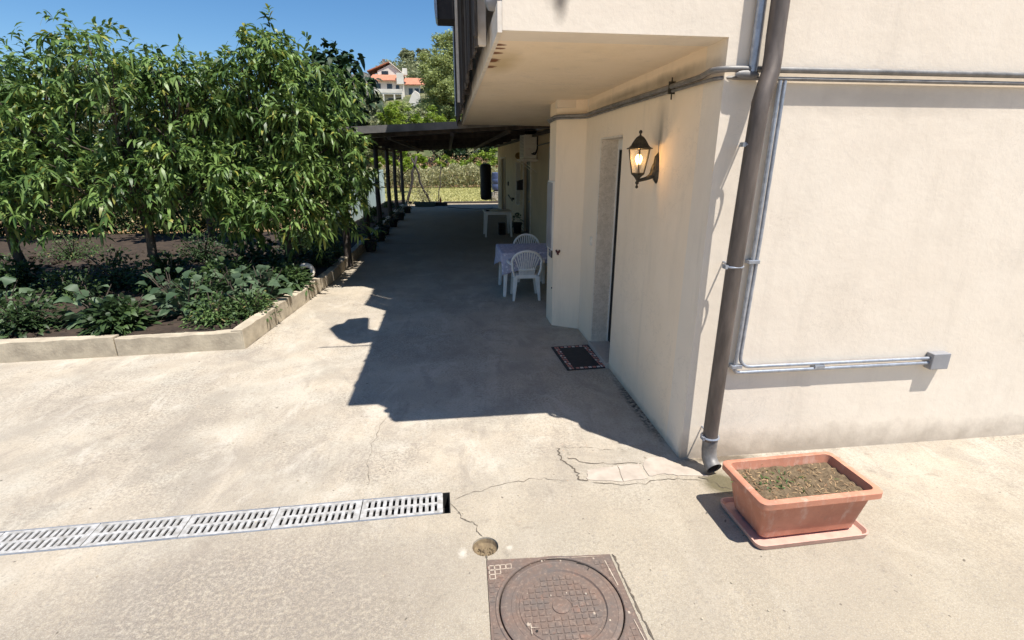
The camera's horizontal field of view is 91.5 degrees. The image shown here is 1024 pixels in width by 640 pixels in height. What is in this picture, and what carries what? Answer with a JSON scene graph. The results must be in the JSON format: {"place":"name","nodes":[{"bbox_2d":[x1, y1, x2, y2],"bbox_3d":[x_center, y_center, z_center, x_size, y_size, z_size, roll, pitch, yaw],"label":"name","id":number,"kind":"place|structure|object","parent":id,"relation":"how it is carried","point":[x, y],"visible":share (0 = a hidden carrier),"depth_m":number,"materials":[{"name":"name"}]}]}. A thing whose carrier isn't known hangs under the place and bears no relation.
{"place":"outdoors","nodes":[
{"label":"outdoors","id":0,"kind":"place"},
{"bbox_2d":[0,0,451,136],"label":"sky","id":1,"kind":"structure","parent":0,"point":[378,30],"materials":[{"name":"blue"}]},
{"bbox_2d":[0,68,497,347],"bbox_3d":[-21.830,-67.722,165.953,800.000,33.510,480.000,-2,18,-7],"label":"ground","id":2,"kind":"structure","parent":0,"point":[427,153],"depth_m":55.94,"materials":[{"name":"soil"}]},
{"bbox_2d":[31,61,151,145],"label":"tree","id":3,"kind":"object","parent":2,"relation":"on","point":[103,112],"visible":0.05,"depth_m":41.62,"materials":[{"name":"green plant"}]},
{"bbox_2d":[0,149,233,236],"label":"hedge","id":4,"kind":"object","parent":2,"relation":"on","point":[128,222],"visible":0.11,"depth_m":13.71,"materials":[{"name":"green plant"}]},
{"bbox_2d":[17,179,327,227],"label":"hedge weeds","id":5,"kind":"object","parent":2,"relation":"on","point":[165,208],"visible":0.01,"depth_m":16.51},
{"bbox_2d":[0,200,405,338],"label":"planting bed","id":6,"kind":"object","parent":2,"relation":"on","point":[136,243],"visible":0.27,"depth_m":10.05,"materials":[{"name":"soil"}]},
{"bbox_2d":[0,276,37,327],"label":"kale plant","id":7,"kind":"object","parent":6,"relation":"on","point":[5,280],"visible":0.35,"depth_m":6.30,"materials":[{"name":"green plant"}]},
{"bbox_2d":[0,255,54,298],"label":"bush","id":8,"kind":"object","parent":6,"relation":"on","point":[15,267],"visible":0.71,"depth_m":7.49,"materials":[{"name":"green plant"}]},
{"bbox_2d":[0,290,66,338],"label":"bush","id":9,"kind":"object","parent":6,"relation":"on","point":[16,318],"visible":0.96,"depth_m":5.77,"materials":[{"name":"green plant"}]},
{"bbox_2d":[0,61,95,239],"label":"fig tree","id":10,"kind":"object","parent":6,"relation":"on","point":[16,129],"depth_m":11.87,"materials":[{"name":"green plant"}]},
{"bbox_2d":[0,22,128,279],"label":"peach tree","id":11,"kind":"object","parent":6,"relation":"on","point":[9,215],"visible":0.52,"depth_m":7.02,"materials":[{"name":"green plant"}]},
{"bbox_2d":[34,228,103,264],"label":"bush","id":12,"kind":"object","parent":6,"relation":"on","point":[71,254],"visible":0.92,"depth_m":9.96,"materials":[{"name":"green plant"}]},
{"bbox_2d":[28,264,113,305],"bbox_3d":[-6.285,-0.486,7.051,0.945,0.598,0.943,1,18,3],"label":"bush","id":13,"kind":"object","parent":6,"relation":"on","point":[62,292],"visible":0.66,"depth_m":6.99,"materials":[{"name":"green plant"}]},
{"bbox_2d":[53,284,124,329],"bbox_3d":[-5.130,-0.142,6.199,0.881,0.674,0.746,-9,20,-26],"label":"kale plant","id":14,"kind":"object","parent":6,"relation":"on","point":[70,317],"visible":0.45,"depth_m":6.00,"materials":[{"name":"green plant"}]},
{"bbox_2d":[76,248,149,292],"bbox_3d":[-6.192,-0.783,7.853,1.108,0.692,1.159,13,22,35],"label":"bush","id":15,"kind":"object","parent":6,"relation":"on","point":[122,279],"visible":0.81,"depth_m":7.74,"materials":[{"name":"green plant"}]},
{"bbox_2d":[73,294,161,335],"bbox_3d":[-4.605,-0.011,5.847,0.860,0.587,0.899,-16,24,-41],"label":"bush","id":16,"kind":"object","parent":6,"relation":"on","point":[113,317],"visible":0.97,"depth_m":5.72,"materials":[{"name":"green plant"}]},
{"bbox_2d":[0,8,285,275],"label":"peach tree","id":17,"kind":"object","parent":6,"relation":"on","point":[161,182],"visible":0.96,"depth_m":6.80,"materials":[{"name":"green plant"}]},
{"bbox_2d":[2,247,322,337],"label":"soil clods","id":18,"kind":"object","parent":6,"relation":"on","point":[32,335],"visible":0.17,"depth_m":8.26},
{"bbox_2d":[124,251,201,295],"bbox_3d":[-5.356,-0.706,7.743,1.133,0.680,1.089,13,22,36],"label":"bush","id":19,"kind":"object","parent":6,"relation":"on","point":[172,263],"visible":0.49,"depth_m":7.61,"materials":[{"name":"green plant"}]},
{"bbox_2d":[135,267,203,309],"bbox_3d":[-4.704,-0.368,7.041,0.923,0.790,0.903,9,20,26],"label":"kale plant","id":20,"kind":"object","parent":6,"relation":"on","point":[160,279],"visible":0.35,"depth_m":6.91,"materials":[{"name":"green plant"}]},
{"bbox_2d":[142,270,214,321],"bbox_3d":[-4.190,-0.250,6.398,0.952,0.752,0.802,13,22,34],"label":"kale plant","id":21,"kind":"object","parent":6,"relation":"on","point":[179,302],"visible":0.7,"depth_m":6.32,"materials":[{"name":"green plant"}]},
{"bbox_2d":[0,225,360,331],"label":"bed weeds","id":22,"kind":"object","parent":6,"relation":"on","point":[71,268],"visible":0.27,"depth_m":10.57,"materials":[{"name":"green plant"}]},
{"bbox_2d":[96,60,277,239],"bbox_3d":[-7.580,-3.999,11.988,3.674,4.171,2.602,5,18,14],"label":"fig tree","id":23,"kind":"object","parent":6,"relation":"on","point":[207,219],"visible":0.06,"depth_m":11.70,"materials":[{"name":"green plant"}]},
{"bbox_2d":[160,269,227,316],"bbox_3d":[-4.229,-0.366,6.738,0.972,0.621,0.987,-2,18,-5],"label":"bush","id":24,"kind":"object","parent":6,"relation":"on","point":[209,284],"visible":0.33,"depth_m":6.67,"materials":[{"name":"green plant"}]},
{"bbox_2d":[172,231,233,264],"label":"bush","id":25,"kind":"object","parent":6,"relation":"on","point":[204,253],"visible":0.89,"depth_m":9.77,"materials":[{"name":"green plant"}]},
{"bbox_2d":[179,291,246,329],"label":"bush","id":26,"kind":"object","parent":6,"relation":"on","point":[213,314],"visible":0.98,"depth_m":6.01,"materials":[{"name":"green plant"}]},
{"bbox_2d":[197,255,261,293],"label":"bush","id":27,"kind":"object","parent":6,"relation":"on","point":[222,259],"visible":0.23,"depth_m":7.31,"materials":[{"name":"green plant"}]},
{"bbox_2d":[210,265,252,306],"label":"kale plant","id":28,"kind":"object","parent":6,"relation":"on","point":[237,270],"visible":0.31,"depth_m":6.92,"materials":[{"name":"green plant"}]},
{"bbox_2d":[213,273,272,317],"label":"kale plant","id":29,"kind":"object","parent":6,"relation":"on","point":[238,282],"visible":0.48,"depth_m":6.52,"materials":[{"name":"green plant"}]},
{"bbox_2d":[222,235,283,272],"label":"bush","id":30,"kind":"object","parent":6,"relation":"on","point":[257,256],"visible":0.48,"depth_m":9.04,"materials":[{"name":"green plant"}]},
{"bbox_2d":[225,288,282,322],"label":"bush","id":31,"kind":"object","parent":6,"relation":"on","point":[258,307],"visible":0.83,"depth_m":6.33,"materials":[{"name":"green plant"}]},
{"bbox_2d":[234,264,297,307],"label":"kale plant","id":32,"kind":"object","parent":6,"relation":"on","point":[273,283],"visible":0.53,"depth_m":6.91,"materials":[{"name":"green plant"}]},
{"bbox_2d":[248,264,287,297],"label":"kale plant","id":33,"kind":"object","parent":6,"relation":"on","point":[267,270],"visible":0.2,"depth_m":7.34,"materials":[{"name":"green plant"}]},
{"bbox_2d":[153,3,387,262],"bbox_3d":[-3.568,-2.776,8.217,3.011,4.122,3.875,15,23,40],"label":"peach tree","id":34,"kind":"object","parent":6,"relation":"on","point":[287,187],"visible":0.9,"depth_m":7.47,"materials":[{"name":"green plant"}]},
{"bbox_2d":[259,259,306,280],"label":"bush","id":35,"kind":"object","parent":6,"relation":"on","point":[276,263],"visible":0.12,"depth_m":7.92,"materials":[{"name":"green plant"}]},
{"bbox_2d":[261,249,311,275],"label":"bush","id":36,"kind":"object","parent":6,"relation":"on","point":[273,258],"visible":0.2,"depth_m":8.63,"materials":[{"name":"green plant"}]},
{"bbox_2d":[270,262,317,296],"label":"bush","id":37,"kind":"object","parent":6,"relation":"on","point":[295,275],"visible":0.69,"depth_m":7.60,"materials":[{"name":"green plant"}]},
{"bbox_2d":[275,229,330,260],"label":"bush","id":38,"kind":"object","parent":6,"relation":"on","point":[301,245],"visible":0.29,"depth_m":10.05,"materials":[{"name":"green plant"}]},
{"bbox_2d":[298,245,338,267],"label":"bush","id":39,"kind":"object","parent":6,"relation":"on","point":[311,255],"visible":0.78,"depth_m":9.33,"materials":[{"name":"green plant"}]},
{"bbox_2d":[275,37,384,241],"bbox_3d":[-3.817,-3.487,10.270,2.019,4.225,2.577,-15,23,-39],"label":"fig tree","id":40,"kind":"object","parent":6,"relation":"on","point":[342,59],"visible":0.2,"depth_m":9.81,"materials":[{"name":"green plant"}]},
{"bbox_2d":[323,238,343,257],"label":"bush","id":41,"kind":"object","parent":6,"relation":"on","point":[338,252],"visible":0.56,"depth_m":10.42,"materials":[{"name":"green plant"}]},
{"bbox_2d":[3,54,469,160],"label":"hillside scrub","id":42,"kind":"object","parent":2,"relation":"on","point":[409,64],"visible":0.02,"depth_m":124.48,"materials":[{"name":"green plant"}]},
{"bbox_2d":[328,169,384,220],"bbox_3d":[-5.844,-5.105,19.933,0.080,1.750,12.261,-2,18,-7],"label":"sheet fence","id":43,"kind":"object","parent":2,"relation":"on","point":[372,198],"visible":0.08,"depth_m":21.72,"materials":[{"name":"metal"}]},
{"bbox_2d":[360,91,386,125],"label":"tree","id":44,"kind":"object","parent":2,"relation":"on","point":[374,111],"visible":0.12,"depth_m":55.55,"materials":[{"name":"green plant"}]},
{"bbox_2d":[364,116,419,168],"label":"tree","id":45,"kind":"object","parent":2,"relation":"on","point":[369,155],"visible":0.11,"depth_m":45.80,"materials":[{"name":"green plant"}]},
{"bbox_2d":[376,101,410,124],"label":"tree","id":46,"kind":"object","parent":2,"relation":"on","point":[404,105],"visible":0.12,"depth_m":53.89,"materials":[{"name":"green plant"}]},
{"bbox_2d":[374,99,415,161],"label":"bush","id":47,"kind":"object","parent":2,"relation":"on","point":[389,110],"visible":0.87,"depth_m":45.33,"materials":[{"name":"green plant"}]},
{"bbox_2d":[367,59,424,100],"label":"hillside house","id":48,"kind":"structure","parent":2,"relation":"on","point":[394,83],"depth_m":99.07,"materials":[{"name":"paint"}]},
{"bbox_2d":[398,48,415,60],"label":"pine tree","id":49,"kind":"object","parent":2,"relation":"on","point":[405,52],"visible":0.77,"depth_m":128.11,"materials":[{"name":"green plant"}]},
{"bbox_2d":[409,91,420,105],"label":"garden wall","id":50,"kind":"structure","parent":2,"relation":"on","point":[415,95],"depth_m":90.65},
{"bbox_2d":[401,106,433,166],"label":"tree","id":51,"kind":"object","parent":2,"relation":"on","point":[422,112],"visible":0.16,"depth_m":47.54,"materials":[{"name":"green plant"}]},
{"bbox_2d":[411,105,455,163],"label":"bush","id":52,"kind":"object","parent":2,"relation":"on","point":[433,116],"visible":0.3,"depth_m":45.61,"materials":[{"name":"green plant"}]},
{"bbox_2d":[383,154,497,180],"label":"dry bramble","id":53,"kind":"object","parent":2,"relation":"on","point":[430,165],"visible":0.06,"depth_m":46.26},
{"bbox_2d":[404,27,477,151],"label":"tree","id":54,"kind":"object","parent":2,"relation":"on","point":[439,87],"visible":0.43,"depth_m":48.74,"materials":[{"name":"green plant"}]},
{"bbox_2d":[433,154,474,172],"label":"bush","id":55,"kind":"object","parent":2,"relation":"on","point":[445,158],"visible":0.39,"depth_m":45.24,"materials":[{"name":"green plant"}]},
{"bbox_2d":[429,147,497,164],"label":"tree","id":56,"kind":"object","parent":2,"relation":"on","point":[460,152],"visible":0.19,"depth_m":49.04,"materials":[{"name":"green plant"}]},
{"bbox_2d":[461,147,497,168],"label":"bush","id":57,"kind":"object","parent":2,"relation":"on","point":[489,156],"visible":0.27,"depth_m":44.64,"materials":[{"name":"green plant"}]},
{"bbox_2d":[0,203,1023,639],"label":"yard concrete","id":58,"kind":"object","parent":2,"relation":"on","point":[430,323],"visible":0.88,"depth_m":3.27,"materials":[{"name":"concrete"}]},
{"bbox_2d":[0,202,407,362],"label":"bed kerb","id":59,"kind":"structure","parent":58,"relation":"on","point":[248,332],"depth_m":5.57,"materials":[{"name":"concrete"}]},
{"bbox_2d":[0,492,450,555],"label":"drain channel","id":60,"kind":"object","parent":58,"relation":"on","point":[446,503],"visible":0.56,"depth_m":3.05,"materials":[{"name":"metal"}]},
{"bbox_2d":[0,523,99,553],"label":"drain grate","id":61,"kind":"object","parent":60,"relation":"on","point":[6,543],"visible":1,"depth_m":2.84,"materials":[{"name":"metal"}]},
{"bbox_2d":[80,515,191,546],"bbox_3d":[-2.175,1.229,2.907,0.497,0.014,0.188,-3,18,-8],"label":"drain grate","id":62,"kind":"object","parent":60,"relation":"on","point":[127,531],"visible":1,"depth_m":2.90,"materials":[{"name":"metal"}]},
{"bbox_2d":[178,508,278,537],"bbox_3d":[-1.677,1.208,2.974,0.497,0.014,0.188,-2,18,-8],"label":"drain grate","id":63,"kind":"object","parent":60,"relation":"on","point":[270,519],"visible":1,"depth_m":2.97,"materials":[{"name":"metal"}]},
{"bbox_2d":[271,500,362,528],"bbox_3d":[-1.179,1.186,3.043,0.497,0.014,0.188,-3,18,-8],"label":"drain grate","id":64,"kind":"object","parent":60,"relation":"on","point":[356,511],"visible":1,"depth_m":3.04,"materials":[{"name":"metal"}]},
{"bbox_2d":[359,493,442,519],"bbox_3d":[-0.681,1.164,3.110,0.497,0.014,0.188,-2,18,-8],"label":"drain grate","id":65,"kind":"object","parent":60,"relation":"on","point":[402,506],"visible":1,"depth_m":3.10,"materials":[{"name":"metal"}]},
{"bbox_2d":[362,230,378,251],"bbox_3d":[-3.356,-1.855,11.879,0.424,0.608,0.438,8,19,23],"label":"flower pot","id":66,"kind":"object","parent":58,"relation":"on","point":[370,245],"visible":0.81,"depth_m":11.81,"materials":[{"name":"black plastic"}]},
{"bbox_2d":[372,222,387,241],"bbox_3d":[-3.537,-2.339,13.401,0.424,0.608,0.438,-11,21,-31],"label":"flower pot","id":67,"kind":"object","parent":58,"relation":"on","point":[381,235],"visible":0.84,"depth_m":13.31,"materials":[{"name":"black plastic"}]},
{"bbox_2d":[387,211,399,226],"bbox_3d":[-3.896,-3.269,16.326,0.424,0.608,0.438,11,21,31],"label":"flower pot","id":68,"kind":"object","parent":58,"relation":"on","point":[393,222],"visible":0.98,"depth_m":16.25,"materials":[{"name":"black plastic"}]},
{"bbox_2d":[37,365,782,638],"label":"grit","id":69,"kind":"object","parent":58,"relation":"on","point":[768,610],"visible":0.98,"depth_m":3.00,"materials":[{"name":"concrete"}]},
{"bbox_2d":[406,156,417,202],"bbox_3d":[-4.911,-6.801,24.370,0.740,2.331,0.152,-8,20,-25],"label":"leaning pole","id":70,"kind":"object","parent":58,"relation":"on","point":[411,185],"visible":0.87,"depth_m":24.35,"materials":[{"name":"brown wood"}]},
{"bbox_2d":[411,158,429,201],"bbox_3d":[-4.456,-6.794,24.503,0.901,2.233,0.144,-4,18,-14],"label":"leaning pole","id":71,"kind":"object","parent":58,"relation":"on","point":[422,187],"visible":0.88,"depth_m":24.45,"materials":[{"name":"brown wood"}]},
{"bbox_2d":[405,173,440,202],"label":"climbing plant","id":72,"kind":"object","parent":71,"relation":"attached to","point":[421,195],"visible":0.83,"depth_m":24.95,"materials":[{"name":"green plant"}]},
{"bbox_2d":[414,202,435,206],"bbox_3d":[-4.125,-5.498,23.729,1.000,0.200,0.500,-2,18,-7],"label":"plastic tub","id":73,"kind":"object","parent":58,"relation":"on","point":[424,204],"visible":1,"depth_m":23.52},
{"bbox_2d":[320,121,549,266],"bbox_3d":[-2.171,-4.604,16.494,4.561,2.882,14.102,-2,18,-7],"label":"pergola","id":74,"kind":"object","parent":58,"relation":"on","point":[401,138],"visible":0.71,"depth_m":12.19,"materials":[{"name":"brown wood"}]},
{"bbox_2d":[480,150,491,199],"bbox_3d":[-1.141,-6.272,21.645,0.490,2.077,0.490,-2,18,-7],"label":"punching bag","id":75,"kind":"object","parent":74,"relation":"hanging from","point":[485,183],"visible":1,"depth_m":21.53,"materials":[{"name":"leather"}]},
{"bbox_2d":[409,201,497,203],"bbox_3d":[-2.200,-6.044,25.625,6.400,0.130,0.250,-2,18,-7],"label":"timber edging","id":76,"kind":"object","parent":58,"relation":"on","point":[462,201],"visible":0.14,"depth_m":25.53,"materials":[{"name":"brown wood"}]},
{"bbox_2d":[483,209,512,236],"bbox_3d":[-0.418,-2.795,14.386,0.800,0.710,0.760,-2,18,-7],"label":"plastic table","id":77,"kind":"object","parent":58,"relation":"on","point":[507,212],"visible":1,"depth_m":14.05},
{"bbox_2d":[512,212,522,233],"bbox_3d":[0.167,-2.851,14.868,0.382,0.730,0.394,8,19,23],"label":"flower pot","id":78,"kind":"object","parent":58,"relation":"on","point":[516,226],"visible":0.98,"depth_m":14.79,"materials":[{"name":"black plastic"}]},
{"bbox_2d":[498,262,544,296],"bbox_3d":[0.217,-0.839,8.250,0.840,0.700,0.860,-2,18,-7],"label":"plastic table","id":79,"kind":"object","parent":58,"relation":"on","point":[506,276],"visible":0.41,"depth_m":8.57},
{"bbox_2d":[494,243,547,275],"bbox_3d":[0.219,-1.004,8.189,0.974,0.365,0.994,-2,18,-7],"label":"tablecloth","id":80,"kind":"object","parent":79,"relation":"on","point":[504,253],"visible":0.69,"depth_m":7.77,"materials":[{"name":"fabric"}]},
{"bbox_2d":[506,250,544,300],"bbox_3d":[0.208,-0.734,7.767,0.598,0.793,0.512,-2,18,-5],"label":"plastic chair","id":81,"kind":"object","parent":58,"relation":"on","point":[526,273],"visible":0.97,"depth_m":7.59,"materials":[{"name":"plastic"}]},
{"bbox_2d":[513,233,541,281],"bbox_3d":[0.288,-1.132,9.018,0.598,0.793,0.512,-2,18,-7],"label":"plastic chair","id":82,"kind":"object","parent":58,"relation":"on","point":[524,235],"visible":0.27,"depth_m":9.13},
{"bbox_2d":[487,554,646,639],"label":"manhole","id":83,"kind":"object","parent":58,"relation":"on","point":[583,597],"visible":1,"depth_m":2.44,"materials":[{"name":"metal"}]},
{"bbox_2d":[551,345,604,370],"bbox_3d":[0.737,0.402,5.476,0.460,0.012,0.680,-3,18,-9],"label":"door mat","id":84,"kind":"object","parent":58,"relation":"on","point":[578,357],"depth_m":5.44,"materials":[{"name":"black rubber"}]},
{"bbox_2d":[586,466,622,481],"bbox_3d":[0.627,1.067,3.420,0.251,0.015,0.181,-2,18,-7],"label":"paving fragment","id":85,"kind":"object","parent":58,"relation":"on","point":[606,474],"visible":1,"depth_m":3.42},
{"bbox_2d":[618,463,647,481],"bbox_3d":[0.826,1.056,3.451,0.176,0.015,0.193,-2,18,-7],"label":"paving fragment","id":86,"kind":"object","parent":58,"relation":"on","point":[629,472],"visible":1,"depth_m":3.44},
{"bbox_2d":[612,554,653,639],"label":"crack","id":87,"kind":"object","parent":58,"relation":"on","point":[639,611],"visible":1,"depth_m":2.44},
{"bbox_2d":[643,457,708,476],"bbox_3d":[1.133,1.036,3.517,0.416,0.015,0.230,0,18,0],"label":"water stain","id":88,"kind":"object","parent":58,"relation":"on","point":[653,466],"visible":1,"depth_m":3.49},
{"bbox_2d":[434,0,1023,458],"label":"house","id":89,"kind":"structure","parent":58,"relation":"on","point":[894,222],"depth_m":3.38,"materials":[{"name":"beige paint"}]},
{"bbox_2d":[484,0,499,10],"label":"drain outlet","id":90,"kind":"object","parent":89,"relation":"attached to","point":[490,5],"visible":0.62,"depth_m":2.71,"materials":[{"name":"grey paint"}]},
{"bbox_2d":[503,159,505,208],"bbox_3d":[-0.265,-5.484,20.475,0.050,2.145,1.700,-2,18,-7],"label":"door","id":91,"kind":"structure","parent":89,"relation":"in","point":[504,160],"depth_m":20.60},
{"bbox_2d":[517,159,537,171],"bbox_3d":[0.390,-3.996,12.934,0.398,0.332,0.940,-2,18,-7],"label":"wall shelf","id":92,"kind":"object","parent":89,"relation":"attached to","point":[527,160],"depth_m":12.57,"materials":[{"name":"white paint"}]},
{"bbox_2d":[520,131,537,158],"bbox_3d":[0.426,-4.467,12.761,0.356,0.660,0.873,-2,18,-7],"label":"air conditioner","id":93,"kind":"object","parent":92,"relation":"on","point":[528,146],"visible":0.95,"depth_m":12.44,"materials":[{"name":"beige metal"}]},
{"bbox_2d":[526,162,529,233],"bbox_3d":[0.491,-3.620,14.727,0.045,2.075,0.580,-2,18,-7],"label":"door","id":94,"kind":"structure","parent":89,"relation":"in","point":[528,171],"depth_m":14.74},
{"bbox_2d":[546,180,554,250],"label":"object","id":95,"kind":"object","parent":89,"relation":"attached to","point":[550,211],"visible":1,"depth_m":6.23,"materials":[{"name":"grey paint"}]},
{"bbox_2d":[608,150,621,341],"bbox_3d":[1.158,-0.666,5.181,0.026,2.090,0.602,-2,18,-7],"label":"screen door","id":96,"kind":"structure","parent":89,"relation":"in","point":[620,152],"depth_m":5.40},
{"bbox_2d":[627,130,658,188],"bbox_3d":[0.981,-1.214,3.783,0.265,0.422,0.187,-6,19,-18],"label":"wall lantern","id":97,"kind":"object","parent":89,"relation":"attached to","point":[640,142],"depth_m":3.77,"materials":[{"name":"metal"}]},
{"bbox_2d":[700,0,790,472],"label":"downspout","id":98,"kind":"object","parent":89,"relation":"attached to","point":[733,265],"visible":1,"depth_m":2.92,"materials":[{"name":"metal"}]},
{"bbox_2d":[749,0,765,71],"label":"riser pipe","id":99,"kind":"object","parent":89,"relation":"attached to","point":[757,32],"visible":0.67,"depth_m":2.75,"materials":[{"name":"metal"}]},
{"bbox_2d":[537,65,1023,145],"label":"electrical conduit","id":100,"kind":"object","parent":89,"relation":"attached to","point":[742,73],"visible":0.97,"depth_m":2.94,"materials":[{"name":"metal"}]},
{"bbox_2d":[729,80,950,373],"bbox_3d":[2.302,-0.513,3.230,1.645,1.860,0.060,-2,18,-7],"label":"conduit loop","id":101,"kind":"object","parent":89,"relation":"attached to","point":[934,360],"visible":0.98,"depth_m":3.30,"materials":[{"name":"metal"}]},
{"bbox_2d":[720,451,882,549],"bbox_3d":[1.657,1.051,2.946,0.771,0.309,0.424,-3,18,-8],"label":"terracotta planter","id":102,"kind":"object","parent":58,"relation":"on","point":[784,501],"visible":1,"depth_m":2.85,"materials":[{"name":"ceramic"}]},
{"bbox_2d":[319,186,494,201],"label":"lawn","id":103,"kind":"structure","parent":0,"point":[442,195],"depth_m":31.84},
{"bbox_2d":[370,150,427,191],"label":"bush","id":104,"kind":"object","parent":103,"relation":"on","point":[421,159],"visible":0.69,"depth_m":33.57,"materials":[{"name":"green plant"}]},
{"bbox_2d":[309,162,497,187],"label":"tall weeds","id":105,"kind":"object","parent":103,"relation":"on","point":[460,180],"visible":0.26,"depth_m":40.19,"materials":[{"name":"plant"}]},
{"bbox_2d":[490,190,497,200],"bbox_3d":[-0.814,-6.893,27.555,0.838,0.540,1.015,-2,18,-7],"label":"stone pile","id":106,"kind":"object","parent":103,"relation":"on","point":[494,196],"visible":0.46,"depth_m":27.11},
{"bbox_2d":[492,172,497,189],"bbox_3d":[-0.819,-7.587,27.294,0.600,0.920,0.600,-2,18,-7],"label":"blue barrel","id":107,"kind":"object","parent":106,"relation":"on","point":[494,180],"visible":0.62,"depth_m":27.05,"materials":[{"name":"plastic"}]},
{"bbox_2d":[472,539,497,555],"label":"pit gravel","id":108,"kind":"structure","parent":0,"point":[485,547],"depth_m":2.82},
{"bbox_2d":[498,222,505,234],"bbox_3d":[-0.297,-2.688,14.674,0.202,0.330,0.250,-2,18,-7],"label":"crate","id":109,"kind":"object","parent":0,"point":[501,228],"visible":1,"depth_m":14.74,"materials":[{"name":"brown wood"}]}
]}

